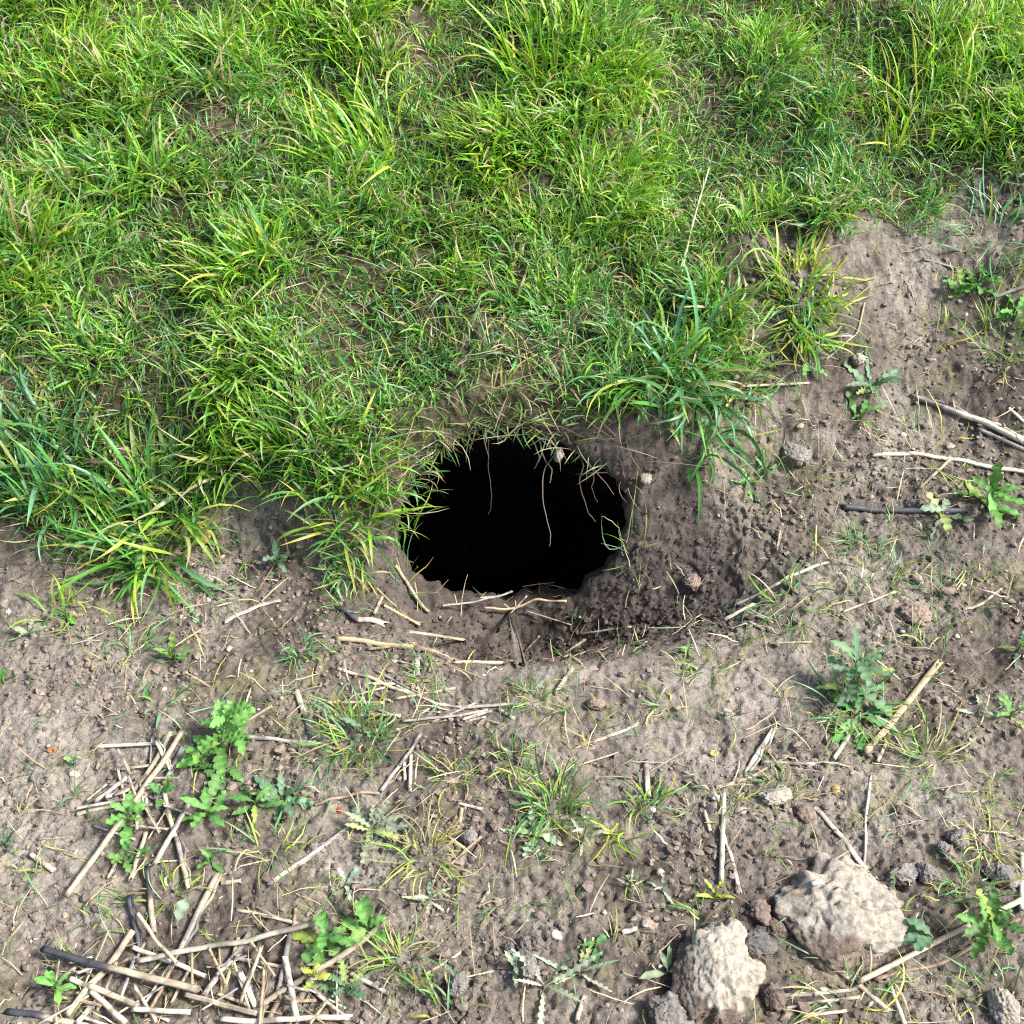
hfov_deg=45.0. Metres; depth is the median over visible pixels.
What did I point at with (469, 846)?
straw stalk
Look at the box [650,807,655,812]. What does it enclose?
pebble
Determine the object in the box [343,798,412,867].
weed seedling
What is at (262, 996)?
straw stalk
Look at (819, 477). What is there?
grass tuft
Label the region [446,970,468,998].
soil clod
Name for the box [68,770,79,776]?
pebble
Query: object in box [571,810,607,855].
weed seedling
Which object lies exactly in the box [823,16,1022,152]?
grass tuft
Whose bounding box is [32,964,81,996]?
straw stalk
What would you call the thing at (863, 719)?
straw stalk
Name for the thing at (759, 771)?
straw stalk
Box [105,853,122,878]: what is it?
straw stalk
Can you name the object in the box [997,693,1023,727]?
weed seedling
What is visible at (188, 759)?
weed seedling
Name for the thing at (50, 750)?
leaf fragment
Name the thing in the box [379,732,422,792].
straw stalk
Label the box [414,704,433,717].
straw stalk
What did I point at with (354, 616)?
straw stalk
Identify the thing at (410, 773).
straw stalk
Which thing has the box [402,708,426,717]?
straw stalk
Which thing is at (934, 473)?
straw stalk
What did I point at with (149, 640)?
grass tuft
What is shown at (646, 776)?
straw stalk
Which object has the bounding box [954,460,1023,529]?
weed seedling
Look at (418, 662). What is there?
straw stalk
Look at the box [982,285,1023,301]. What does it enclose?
straw stalk
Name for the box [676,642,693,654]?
weed seedling
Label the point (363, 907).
weed seedling
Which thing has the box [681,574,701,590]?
soil clod
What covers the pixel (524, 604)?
straw stalk
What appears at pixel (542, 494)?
root
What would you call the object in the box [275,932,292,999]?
straw stalk
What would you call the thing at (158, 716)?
grass tuft
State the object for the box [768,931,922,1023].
grass tuft
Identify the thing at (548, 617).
straw stalk
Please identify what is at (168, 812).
straw stalk
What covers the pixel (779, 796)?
soil clod
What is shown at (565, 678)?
straw stalk
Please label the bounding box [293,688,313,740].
straw stalk
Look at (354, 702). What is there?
straw stalk
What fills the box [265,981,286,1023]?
straw stalk
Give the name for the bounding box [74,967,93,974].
straw stalk
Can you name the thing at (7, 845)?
weed seedling
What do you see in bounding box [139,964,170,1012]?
straw stalk
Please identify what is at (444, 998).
straw stalk
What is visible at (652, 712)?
grass tuft
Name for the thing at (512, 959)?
weed seedling
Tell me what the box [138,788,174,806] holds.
straw stalk
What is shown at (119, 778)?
straw stalk
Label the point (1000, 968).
grass tuft
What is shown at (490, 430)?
dead grass
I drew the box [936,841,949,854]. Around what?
soil clod
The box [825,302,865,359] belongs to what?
straw stalk
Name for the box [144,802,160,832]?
straw stalk
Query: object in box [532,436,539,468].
root
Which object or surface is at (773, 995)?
soil clod
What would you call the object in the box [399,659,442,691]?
grass tuft
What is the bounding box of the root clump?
[554,448,564,462]
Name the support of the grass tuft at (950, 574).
on the ground at (666, 522)
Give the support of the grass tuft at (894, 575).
on the ground at (666, 522)
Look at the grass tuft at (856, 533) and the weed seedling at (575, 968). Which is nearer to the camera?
the weed seedling at (575, 968)
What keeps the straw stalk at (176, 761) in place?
on the ground at (666, 522)
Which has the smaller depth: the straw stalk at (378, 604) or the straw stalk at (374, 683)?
the straw stalk at (374, 683)
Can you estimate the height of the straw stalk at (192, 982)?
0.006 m
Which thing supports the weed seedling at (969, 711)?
on the ground at (666, 522)
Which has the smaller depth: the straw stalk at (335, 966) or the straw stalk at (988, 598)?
the straw stalk at (335, 966)
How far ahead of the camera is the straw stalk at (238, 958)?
1.38 m
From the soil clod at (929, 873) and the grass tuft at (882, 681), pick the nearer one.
the soil clod at (929, 873)
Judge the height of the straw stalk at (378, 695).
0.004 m
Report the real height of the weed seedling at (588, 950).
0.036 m
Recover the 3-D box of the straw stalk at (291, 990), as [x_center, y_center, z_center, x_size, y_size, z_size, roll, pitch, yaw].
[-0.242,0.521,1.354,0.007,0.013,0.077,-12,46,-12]
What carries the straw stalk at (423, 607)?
on the ground at (666, 522)
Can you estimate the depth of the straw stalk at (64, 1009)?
1.34 m
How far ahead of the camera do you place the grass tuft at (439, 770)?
1.54 m
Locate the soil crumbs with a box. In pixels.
[0,173,1023,1023]
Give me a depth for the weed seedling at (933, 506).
1.82 m
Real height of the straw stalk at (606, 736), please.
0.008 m
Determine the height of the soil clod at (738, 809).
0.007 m
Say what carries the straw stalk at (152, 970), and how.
on the ground at (666, 522)
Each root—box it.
[397,447,436,480]
[487,432,491,513]
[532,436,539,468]
[539,436,551,481]
[542,441,557,545]
[576,451,613,494]
[579,459,595,521]
[591,465,597,501]
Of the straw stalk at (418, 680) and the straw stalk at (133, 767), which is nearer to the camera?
the straw stalk at (133, 767)
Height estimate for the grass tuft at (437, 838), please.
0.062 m
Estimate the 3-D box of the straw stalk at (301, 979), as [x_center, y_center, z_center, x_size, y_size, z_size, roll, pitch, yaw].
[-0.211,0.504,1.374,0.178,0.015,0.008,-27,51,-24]
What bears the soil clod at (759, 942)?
on the ground at (666, 522)
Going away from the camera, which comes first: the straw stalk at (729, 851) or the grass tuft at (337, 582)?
the straw stalk at (729, 851)
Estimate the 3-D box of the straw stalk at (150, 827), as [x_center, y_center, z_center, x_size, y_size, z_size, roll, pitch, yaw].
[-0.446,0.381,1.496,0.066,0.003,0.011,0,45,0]
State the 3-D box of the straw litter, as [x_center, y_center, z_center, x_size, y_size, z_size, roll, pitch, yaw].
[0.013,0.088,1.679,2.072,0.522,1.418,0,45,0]
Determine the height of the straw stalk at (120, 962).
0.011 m
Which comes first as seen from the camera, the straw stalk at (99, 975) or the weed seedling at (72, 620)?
the straw stalk at (99, 975)
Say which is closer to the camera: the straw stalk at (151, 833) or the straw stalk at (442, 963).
the straw stalk at (442, 963)
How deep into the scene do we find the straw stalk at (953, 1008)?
1.34 m
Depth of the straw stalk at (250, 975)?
1.36 m
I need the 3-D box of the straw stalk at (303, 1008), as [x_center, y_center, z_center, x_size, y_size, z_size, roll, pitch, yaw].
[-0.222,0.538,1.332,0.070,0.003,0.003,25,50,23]
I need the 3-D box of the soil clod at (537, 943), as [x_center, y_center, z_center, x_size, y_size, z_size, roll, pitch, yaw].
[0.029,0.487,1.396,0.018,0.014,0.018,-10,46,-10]
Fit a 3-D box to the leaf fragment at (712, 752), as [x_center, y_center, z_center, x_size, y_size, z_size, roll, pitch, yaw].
[0.256,0.306,1.569,0.010,0.007,0.006,0,45,0]
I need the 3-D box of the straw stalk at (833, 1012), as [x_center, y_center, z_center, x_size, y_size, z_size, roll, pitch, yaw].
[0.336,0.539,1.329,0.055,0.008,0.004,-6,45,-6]
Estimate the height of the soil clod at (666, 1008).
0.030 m
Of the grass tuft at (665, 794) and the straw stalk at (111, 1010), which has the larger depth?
the grass tuft at (665, 794)
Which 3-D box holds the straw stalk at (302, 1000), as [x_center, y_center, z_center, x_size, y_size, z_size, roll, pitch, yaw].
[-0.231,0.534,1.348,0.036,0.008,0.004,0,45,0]
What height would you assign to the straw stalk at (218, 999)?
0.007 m
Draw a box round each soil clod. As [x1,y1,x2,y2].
[234,983,259,1007]
[305,842,319,853]
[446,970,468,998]
[460,829,477,845]
[503,941,515,953]
[516,935,531,954]
[517,954,540,981]
[529,936,544,951]
[586,696,605,710]
[639,473,651,484]
[646,990,694,1023]
[670,916,765,1023]
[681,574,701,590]
[734,806,746,813]
[744,898,771,925]
[745,928,778,958]
[757,787,792,805]
[760,981,786,1014]
[765,917,788,937]
[772,852,908,975]
[781,444,811,466]
[795,803,816,823]
[850,353,865,366]
[885,862,918,885]
[897,601,932,626]
[916,862,940,884]
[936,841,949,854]
[943,851,957,865]
[946,827,969,850]
[981,863,995,878]
[986,987,1020,1023]
[989,863,1021,888]
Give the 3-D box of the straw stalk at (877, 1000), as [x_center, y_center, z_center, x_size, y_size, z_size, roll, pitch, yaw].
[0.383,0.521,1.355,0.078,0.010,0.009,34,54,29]
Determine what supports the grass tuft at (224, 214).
on the ground at (666, 522)
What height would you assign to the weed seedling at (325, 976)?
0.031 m
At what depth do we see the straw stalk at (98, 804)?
1.50 m
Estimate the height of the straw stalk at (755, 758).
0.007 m
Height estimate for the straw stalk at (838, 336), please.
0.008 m
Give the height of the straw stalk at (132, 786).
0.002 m
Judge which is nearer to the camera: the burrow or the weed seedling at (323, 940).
the weed seedling at (323, 940)
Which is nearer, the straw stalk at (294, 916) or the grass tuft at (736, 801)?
the straw stalk at (294, 916)
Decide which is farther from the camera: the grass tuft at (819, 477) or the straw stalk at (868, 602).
the grass tuft at (819, 477)
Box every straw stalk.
[2,1008,88,1023]
[28,852,55,872]
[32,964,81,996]
[37,995,88,1023]
[37,998,93,1005]
[40,945,200,992]
[47,968,95,1001]
[52,942,62,998]
[55,946,98,981]
[63,730,184,898]
[63,929,134,1017]
[68,975,140,1006]
[74,798,124,809]
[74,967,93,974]
[74,987,109,1023]
[76,803,121,815]
[79,1015,106,1023]
[80,999,101,1006]
[85,784,107,801]
[85,929,109,981]
[88,989,128,1023]
[91,956,131,978]
[92,742,161,747]
[92,824,135,840]
[93,776,127,803]
[95,960,117,1012]
[105,787,130,798]
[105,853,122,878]
[107,783,142,785]
[107,803,152,812]
[112,763,158,770]
[113,774,146,796]
[115,747,131,774]
[116,768,129,814]
[118,985,165,1012]
[120,955,136,995]
[122,731,171,804]
[124,766,135,795]
[125,824,168,829]
[125,940,146,978]
[125,1004,169,1021]
[126,894,142,946]
[128,831,147,881]
[130,945,206,978]
[130,1006,191,1014]
[132,984,157,1023]
[135,776,138,830]
[135,920,315,963]
[136,911,178,964]
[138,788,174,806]
[138,948,172,983]
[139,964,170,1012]
[143,790,149,817]
[143,977,169,1018]
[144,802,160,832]
[144,864,156,934]
[147,804,170,839]
[149,736,153,773]
[152,742,187,800]
[152,803,190,865]
[154,738,172,770]
[154,777,179,778]
[160,785,176,837]
[162,804,191,814]
[163,994,166,1017]
[165,938,186,977]
[169,962,193,1005]
[173,831,192,889]
[178,870,223,959]
[184,991,257,1015]
[191,952,193,1002]
[199,987,237,1011]
[201,931,251,996]
[207,947,226,984]
[215,952,241,975]
[215,954,246,967]
[216,992,251,1007]
[218,940,222,993]
[219,1014,352,1023]
[220,879,240,885]
[223,599,280,623]
[224,936,239,987]
[233,956,281,967]
[233,959,250,1014]
[235,908,301,924]
[236,970,258,1017]
[238,944,263,1004]
[244,735,316,743]
[248,937,275,976]
[249,705,271,720]
[251,919,389,1009]
[258,965,267,1023]
[265,820,356,887]
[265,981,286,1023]
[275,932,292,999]
[281,993,326,1023]
[282,955,298,1020]
[284,984,308,991]
[284,999,316,1003]
[292,907,296,934]
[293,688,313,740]
[295,992,311,1023]
[301,985,346,1008]
[303,963,361,968]
[305,977,338,980]
[305,980,336,1013]
[306,1005,335,1023]
[308,999,327,1023]
[314,790,379,806]
[315,992,344,1013]
[325,701,382,703]
[328,714,399,716]
[333,636,492,660]
[335,605,388,626]
[336,667,414,697]
[348,686,385,697]
[348,971,391,996]
[362,684,387,700]
[366,642,416,650]
[369,585,424,623]
[369,682,396,684]
[372,595,383,615]
[373,668,420,694]
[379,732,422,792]
[382,603,421,626]
[393,681,439,705]
[394,687,455,699]
[395,564,429,612]
[395,684,428,703]
[400,714,462,721]
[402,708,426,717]
[402,761,406,781]
[408,753,412,792]
[409,630,468,640]
[410,679,435,681]
[412,718,447,726]
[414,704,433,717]
[415,656,419,675]
[415,686,437,692]
[424,951,460,976]
[430,702,475,722]
[432,701,529,708]
[439,986,450,1010]
[441,590,512,606]
[446,835,482,868]
[451,660,513,664]
[456,801,481,810]
[457,807,463,827]
[461,708,487,715]
[461,710,491,720]
[465,716,485,722]
[467,970,493,977]
[476,716,503,724]
[477,890,488,908]
[483,598,566,610]
[497,707,514,719]
[501,595,526,622]
[524,610,571,625]
[524,635,539,652]
[553,665,574,694]
[562,752,618,770]
[563,637,586,652]
[573,722,638,748]
[574,993,586,1022]
[577,626,631,634]
[621,926,637,934]
[643,759,650,796]
[677,285,681,315]
[678,167,709,285]
[702,809,711,832]
[714,754,788,787]
[719,791,725,882]
[721,603,755,620]
[725,834,741,894]
[732,561,829,605]
[742,382,809,386]
[743,725,776,777]
[745,610,773,623]
[746,620,765,630]
[759,760,815,765]
[768,641,811,643]
[785,987,857,997]
[785,995,861,1008]
[791,335,851,337]
[800,1009,846,1017]
[812,805,867,868]
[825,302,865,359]
[830,733,849,760]
[838,504,966,513]
[838,971,891,1012]
[841,591,895,612]
[854,897,1023,984]
[860,707,866,726]
[861,659,943,756]
[863,774,871,864]
[871,451,1023,473]
[873,917,1020,981]
[876,742,887,762]
[885,978,906,1023]
[908,393,1023,443]
[917,457,950,488]
[922,258,957,268]
[947,994,961,1021]
[963,587,1002,610]
[975,426,1023,450]
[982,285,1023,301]
[985,258,1023,275]
[1007,407,1023,423]
[1018,851,1023,910]
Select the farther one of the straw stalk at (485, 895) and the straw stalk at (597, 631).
the straw stalk at (597, 631)
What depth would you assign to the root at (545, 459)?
1.79 m
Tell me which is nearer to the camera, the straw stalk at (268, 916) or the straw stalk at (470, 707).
the straw stalk at (268, 916)
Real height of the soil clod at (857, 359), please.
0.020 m
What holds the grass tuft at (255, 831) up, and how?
on the ground at (666, 522)
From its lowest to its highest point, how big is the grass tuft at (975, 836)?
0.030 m
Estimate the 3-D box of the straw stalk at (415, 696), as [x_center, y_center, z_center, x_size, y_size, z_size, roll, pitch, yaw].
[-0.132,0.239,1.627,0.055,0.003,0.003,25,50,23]
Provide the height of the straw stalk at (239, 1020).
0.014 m
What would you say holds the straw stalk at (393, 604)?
on the ground at (666, 522)
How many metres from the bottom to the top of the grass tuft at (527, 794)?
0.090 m
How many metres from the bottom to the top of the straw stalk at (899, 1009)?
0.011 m
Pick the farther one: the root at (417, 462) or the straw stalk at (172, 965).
the root at (417, 462)
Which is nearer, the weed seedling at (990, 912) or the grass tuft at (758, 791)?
the weed seedling at (990, 912)
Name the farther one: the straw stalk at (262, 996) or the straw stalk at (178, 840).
the straw stalk at (178, 840)
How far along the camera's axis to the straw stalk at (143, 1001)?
1.34 m
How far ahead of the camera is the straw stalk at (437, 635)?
1.78 m
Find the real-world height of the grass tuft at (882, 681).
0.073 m
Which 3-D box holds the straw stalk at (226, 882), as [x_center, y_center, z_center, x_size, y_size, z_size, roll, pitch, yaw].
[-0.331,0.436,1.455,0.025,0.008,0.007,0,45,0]
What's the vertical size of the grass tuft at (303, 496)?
0.205 m
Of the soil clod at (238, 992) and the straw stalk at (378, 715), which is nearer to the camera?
the soil clod at (238, 992)
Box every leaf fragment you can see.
[47,748,55,752]
[193,527,210,544]
[710,750,717,755]
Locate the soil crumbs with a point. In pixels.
(460, 861)
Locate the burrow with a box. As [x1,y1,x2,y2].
[395,427,625,607]
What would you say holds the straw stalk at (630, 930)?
on the ground at (666, 522)
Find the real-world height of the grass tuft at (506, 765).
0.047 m
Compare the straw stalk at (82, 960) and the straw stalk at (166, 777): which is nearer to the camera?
the straw stalk at (82, 960)
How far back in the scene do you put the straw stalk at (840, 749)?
1.58 m
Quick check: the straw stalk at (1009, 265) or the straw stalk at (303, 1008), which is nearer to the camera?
the straw stalk at (303, 1008)
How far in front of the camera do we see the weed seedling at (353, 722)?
1.58 m
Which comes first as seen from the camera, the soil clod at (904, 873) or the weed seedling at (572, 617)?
the soil clod at (904, 873)
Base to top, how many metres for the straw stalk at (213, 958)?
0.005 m
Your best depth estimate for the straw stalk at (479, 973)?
1.37 m
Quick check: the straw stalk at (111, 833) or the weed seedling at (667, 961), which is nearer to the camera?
the weed seedling at (667, 961)
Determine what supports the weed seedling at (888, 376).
on the ground at (666, 522)
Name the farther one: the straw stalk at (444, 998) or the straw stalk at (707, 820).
the straw stalk at (707, 820)
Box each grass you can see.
[0,0,1023,565]
[0,0,1023,568]
[0,163,1023,1023]
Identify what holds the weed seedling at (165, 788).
on the ground at (666, 522)
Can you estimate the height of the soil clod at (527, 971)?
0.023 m
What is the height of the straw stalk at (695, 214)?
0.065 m
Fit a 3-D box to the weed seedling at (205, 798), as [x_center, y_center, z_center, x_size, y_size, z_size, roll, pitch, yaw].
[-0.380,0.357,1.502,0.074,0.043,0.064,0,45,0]
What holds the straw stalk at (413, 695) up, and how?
on the ground at (666, 522)
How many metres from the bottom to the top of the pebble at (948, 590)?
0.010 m
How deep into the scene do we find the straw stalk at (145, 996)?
1.35 m
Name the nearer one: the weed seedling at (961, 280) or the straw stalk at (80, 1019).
the straw stalk at (80, 1019)
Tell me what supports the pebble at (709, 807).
on the ground at (666, 522)
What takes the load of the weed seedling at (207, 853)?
on the ground at (666, 522)
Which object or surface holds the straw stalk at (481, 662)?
on the ground at (666, 522)
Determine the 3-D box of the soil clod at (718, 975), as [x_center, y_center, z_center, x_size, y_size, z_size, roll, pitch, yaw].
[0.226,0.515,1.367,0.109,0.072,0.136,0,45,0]
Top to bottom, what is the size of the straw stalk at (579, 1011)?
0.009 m
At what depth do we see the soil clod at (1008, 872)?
1.44 m
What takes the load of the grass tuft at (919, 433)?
on the ground at (666, 522)
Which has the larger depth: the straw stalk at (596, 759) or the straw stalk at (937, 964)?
the straw stalk at (596, 759)
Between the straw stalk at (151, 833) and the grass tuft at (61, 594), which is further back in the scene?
the grass tuft at (61, 594)
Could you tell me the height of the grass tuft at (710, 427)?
0.285 m
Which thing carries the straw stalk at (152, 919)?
on the ground at (666, 522)
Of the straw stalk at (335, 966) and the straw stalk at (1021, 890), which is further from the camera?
the straw stalk at (1021, 890)
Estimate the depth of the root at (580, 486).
1.80 m
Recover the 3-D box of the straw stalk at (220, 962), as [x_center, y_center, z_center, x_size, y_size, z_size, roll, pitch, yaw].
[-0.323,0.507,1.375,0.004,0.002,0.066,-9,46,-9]
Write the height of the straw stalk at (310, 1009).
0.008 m
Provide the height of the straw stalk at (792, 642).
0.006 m
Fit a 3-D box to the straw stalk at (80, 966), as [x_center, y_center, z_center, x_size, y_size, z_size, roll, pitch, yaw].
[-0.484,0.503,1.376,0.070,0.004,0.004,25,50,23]
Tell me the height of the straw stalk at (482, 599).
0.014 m
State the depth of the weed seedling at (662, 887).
1.44 m
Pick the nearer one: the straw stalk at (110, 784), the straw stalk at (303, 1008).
the straw stalk at (303, 1008)
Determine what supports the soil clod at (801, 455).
on the ground at (666, 522)
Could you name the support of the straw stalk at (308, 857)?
on the ground at (666, 522)
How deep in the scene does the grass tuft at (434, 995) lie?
1.35 m
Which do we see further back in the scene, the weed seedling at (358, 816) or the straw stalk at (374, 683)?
the straw stalk at (374, 683)
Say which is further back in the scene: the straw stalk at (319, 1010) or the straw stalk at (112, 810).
the straw stalk at (112, 810)
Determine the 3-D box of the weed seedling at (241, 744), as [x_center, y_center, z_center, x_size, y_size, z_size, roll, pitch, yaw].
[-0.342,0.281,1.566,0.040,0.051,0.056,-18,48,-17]
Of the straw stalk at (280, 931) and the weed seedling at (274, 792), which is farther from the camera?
the weed seedling at (274, 792)
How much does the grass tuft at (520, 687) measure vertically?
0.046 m
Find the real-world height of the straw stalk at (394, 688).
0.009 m
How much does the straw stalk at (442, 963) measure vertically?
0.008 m
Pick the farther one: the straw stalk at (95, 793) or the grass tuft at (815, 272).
the grass tuft at (815, 272)
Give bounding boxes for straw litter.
[0,181,1023,1023]
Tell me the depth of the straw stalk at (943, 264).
1.94 m
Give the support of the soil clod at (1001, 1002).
on the ground at (666, 522)
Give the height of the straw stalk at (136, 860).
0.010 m
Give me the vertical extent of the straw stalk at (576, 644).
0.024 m
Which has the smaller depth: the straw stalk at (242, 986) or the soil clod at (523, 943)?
the straw stalk at (242, 986)
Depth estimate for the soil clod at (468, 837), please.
1.49 m
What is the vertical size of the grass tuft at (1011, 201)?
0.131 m
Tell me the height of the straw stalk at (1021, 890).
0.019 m
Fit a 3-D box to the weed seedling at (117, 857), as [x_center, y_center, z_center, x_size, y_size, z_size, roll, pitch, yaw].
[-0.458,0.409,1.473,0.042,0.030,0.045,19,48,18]
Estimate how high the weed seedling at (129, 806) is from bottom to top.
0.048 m
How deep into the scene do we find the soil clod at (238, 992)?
1.36 m
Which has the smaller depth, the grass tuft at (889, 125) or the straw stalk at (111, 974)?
the straw stalk at (111, 974)
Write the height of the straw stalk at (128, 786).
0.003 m
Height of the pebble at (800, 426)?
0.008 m
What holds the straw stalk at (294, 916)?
on the ground at (666, 522)
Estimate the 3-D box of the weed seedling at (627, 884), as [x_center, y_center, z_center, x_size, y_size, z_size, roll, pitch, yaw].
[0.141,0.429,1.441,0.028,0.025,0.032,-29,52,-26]
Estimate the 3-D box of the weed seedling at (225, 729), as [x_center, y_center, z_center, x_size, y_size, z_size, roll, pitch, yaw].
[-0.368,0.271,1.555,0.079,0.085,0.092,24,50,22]
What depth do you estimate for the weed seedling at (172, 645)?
1.67 m
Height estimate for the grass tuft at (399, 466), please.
0.229 m
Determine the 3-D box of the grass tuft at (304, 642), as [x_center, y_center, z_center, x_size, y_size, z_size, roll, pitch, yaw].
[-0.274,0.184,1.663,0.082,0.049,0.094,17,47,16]
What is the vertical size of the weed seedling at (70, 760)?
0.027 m
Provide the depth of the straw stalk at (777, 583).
1.78 m
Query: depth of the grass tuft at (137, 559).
1.79 m
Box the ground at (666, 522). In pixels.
[0,0,1023,1023]
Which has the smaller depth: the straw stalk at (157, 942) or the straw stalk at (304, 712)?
the straw stalk at (157, 942)
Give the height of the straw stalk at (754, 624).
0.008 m
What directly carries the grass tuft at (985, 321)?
on the ground at (666, 522)
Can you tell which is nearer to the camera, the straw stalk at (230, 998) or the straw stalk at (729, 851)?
the straw stalk at (230, 998)
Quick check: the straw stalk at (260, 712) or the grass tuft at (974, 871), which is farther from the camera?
the straw stalk at (260, 712)
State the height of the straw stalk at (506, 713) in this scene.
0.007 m
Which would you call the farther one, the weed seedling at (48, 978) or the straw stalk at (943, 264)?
the straw stalk at (943, 264)
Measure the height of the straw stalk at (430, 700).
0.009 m
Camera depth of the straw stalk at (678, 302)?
1.86 m
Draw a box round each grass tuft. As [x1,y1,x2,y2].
[0,153,85,311]
[0,328,158,564]
[11,573,96,636]
[39,392,262,625]
[68,895,119,934]
[100,613,174,668]
[111,853,220,932]
[138,678,199,728]
[155,177,334,290]
[223,795,317,888]
[232,49,457,192]
[247,391,437,598]
[271,621,337,679]
[288,660,424,788]
[308,510,388,599]
[315,370,453,545]
[315,567,379,615]
[331,895,465,1023]
[354,796,488,905]
[372,516,439,608]
[389,959,499,1023]
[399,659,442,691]
[409,745,491,814]
[449,0,615,95]
[475,725,548,789]
[496,745,621,857]
[497,672,570,724]
[568,333,689,428]
[590,819,656,864]
[591,256,795,523]
[601,472,655,584]
[603,769,691,827]
[638,684,688,727]
[663,646,697,681]
[669,644,755,696]
[694,311,809,429]
[712,779,767,819]
[732,750,817,818]
[739,210,878,376]
[742,554,846,646]
[748,266,868,382]
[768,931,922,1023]
[781,441,837,500]
[786,655,927,756]
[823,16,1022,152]
[827,515,899,566]
[841,525,933,600]
[858,384,976,493]
[858,696,993,791]
[904,557,1023,657]
[920,297,981,349]
[931,156,1023,296]
[938,840,1023,922]
[939,947,1023,1021]
[944,269,1023,384]
[946,804,1023,877]
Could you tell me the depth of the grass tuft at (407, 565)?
1.82 m
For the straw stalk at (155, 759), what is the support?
on the ground at (666, 522)
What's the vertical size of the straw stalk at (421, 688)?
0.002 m
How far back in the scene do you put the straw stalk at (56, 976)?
1.37 m
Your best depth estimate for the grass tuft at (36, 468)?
1.81 m
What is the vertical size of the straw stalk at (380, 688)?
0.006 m
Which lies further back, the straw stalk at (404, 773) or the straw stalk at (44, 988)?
the straw stalk at (404, 773)
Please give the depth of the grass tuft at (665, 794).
1.52 m
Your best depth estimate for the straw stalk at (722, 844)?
1.48 m
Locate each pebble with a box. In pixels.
[61,911,67,918]
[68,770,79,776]
[550,929,561,940]
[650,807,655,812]
[656,869,663,875]
[705,802,714,814]
[711,794,719,799]
[796,423,803,428]
[810,878,821,885]
[831,785,840,795]
[912,572,923,583]
[938,587,956,594]
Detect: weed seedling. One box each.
[0,667,17,683]
[0,827,19,849]
[9,618,45,647]
[32,970,77,1004]
[49,601,75,623]
[63,753,77,768]
[106,791,146,845]
[107,837,150,872]
[148,773,175,808]
[154,632,192,660]
[173,787,227,827]
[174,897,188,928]
[176,736,221,776]
[183,604,198,622]
[192,699,257,778]
[192,739,242,796]
[196,845,224,873]
[227,714,255,755]
[227,785,287,822]
[251,771,313,821]
[262,541,289,580]
[292,910,351,967]
[301,963,330,991]
[313,958,366,999]
[331,867,361,900]
[337,703,392,749]
[339,894,387,947]
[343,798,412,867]
[402,880,450,913]
[500,807,563,859]
[504,950,539,986]
[507,944,603,1023]
[529,935,618,991]
[566,606,577,623]
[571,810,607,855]
[584,934,606,962]
[616,869,643,897]
[639,944,672,978]
[647,871,674,904]
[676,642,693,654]
[696,878,735,898]
[731,468,761,499]
[755,448,780,479]
[761,354,789,371]
[791,339,834,377]
[815,625,894,717]
[832,687,895,753]
[842,344,904,407]
[845,387,883,426]
[903,916,933,951]
[919,491,973,540]
[942,265,981,298]
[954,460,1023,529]
[954,886,1023,959]
[960,694,992,714]
[966,262,1004,298]
[995,293,1023,322]
[996,631,1023,668]
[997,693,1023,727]
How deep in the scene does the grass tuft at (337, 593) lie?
1.74 m
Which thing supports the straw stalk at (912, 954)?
on the ground at (666, 522)
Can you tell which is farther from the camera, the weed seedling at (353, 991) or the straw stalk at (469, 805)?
the straw stalk at (469, 805)
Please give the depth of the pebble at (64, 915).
1.42 m
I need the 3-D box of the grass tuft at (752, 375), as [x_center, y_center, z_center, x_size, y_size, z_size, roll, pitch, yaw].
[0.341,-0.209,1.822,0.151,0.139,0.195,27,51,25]
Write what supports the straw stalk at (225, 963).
on the ground at (666, 522)
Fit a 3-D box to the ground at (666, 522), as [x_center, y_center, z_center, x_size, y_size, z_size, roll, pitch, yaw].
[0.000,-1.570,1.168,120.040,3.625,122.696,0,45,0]
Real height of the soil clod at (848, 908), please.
0.100 m
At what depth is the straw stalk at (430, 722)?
1.59 m
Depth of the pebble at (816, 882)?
1.41 m
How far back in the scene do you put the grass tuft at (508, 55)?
2.06 m
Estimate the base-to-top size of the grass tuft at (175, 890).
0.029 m
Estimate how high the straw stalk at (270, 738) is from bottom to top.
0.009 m
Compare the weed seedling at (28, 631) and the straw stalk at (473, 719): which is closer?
the straw stalk at (473, 719)
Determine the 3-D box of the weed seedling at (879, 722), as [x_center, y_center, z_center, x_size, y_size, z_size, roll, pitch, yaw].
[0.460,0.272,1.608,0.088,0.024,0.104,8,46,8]
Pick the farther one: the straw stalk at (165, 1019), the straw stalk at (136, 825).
the straw stalk at (136, 825)
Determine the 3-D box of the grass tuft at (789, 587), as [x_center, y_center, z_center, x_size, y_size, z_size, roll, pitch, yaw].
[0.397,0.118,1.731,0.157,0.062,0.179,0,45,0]
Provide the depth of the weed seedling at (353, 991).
1.36 m
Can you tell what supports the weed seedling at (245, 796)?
on the ground at (666, 522)
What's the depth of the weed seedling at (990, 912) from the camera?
1.37 m
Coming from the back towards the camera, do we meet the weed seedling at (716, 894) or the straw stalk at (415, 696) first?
the straw stalk at (415, 696)
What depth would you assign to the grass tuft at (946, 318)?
1.92 m
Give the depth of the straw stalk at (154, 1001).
1.35 m
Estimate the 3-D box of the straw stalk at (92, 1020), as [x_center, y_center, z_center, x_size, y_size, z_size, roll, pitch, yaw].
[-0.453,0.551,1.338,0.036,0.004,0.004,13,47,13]
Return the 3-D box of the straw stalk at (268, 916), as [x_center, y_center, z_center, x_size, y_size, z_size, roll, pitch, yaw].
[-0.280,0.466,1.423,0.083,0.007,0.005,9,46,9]
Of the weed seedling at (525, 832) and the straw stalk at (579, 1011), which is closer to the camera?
the straw stalk at (579, 1011)

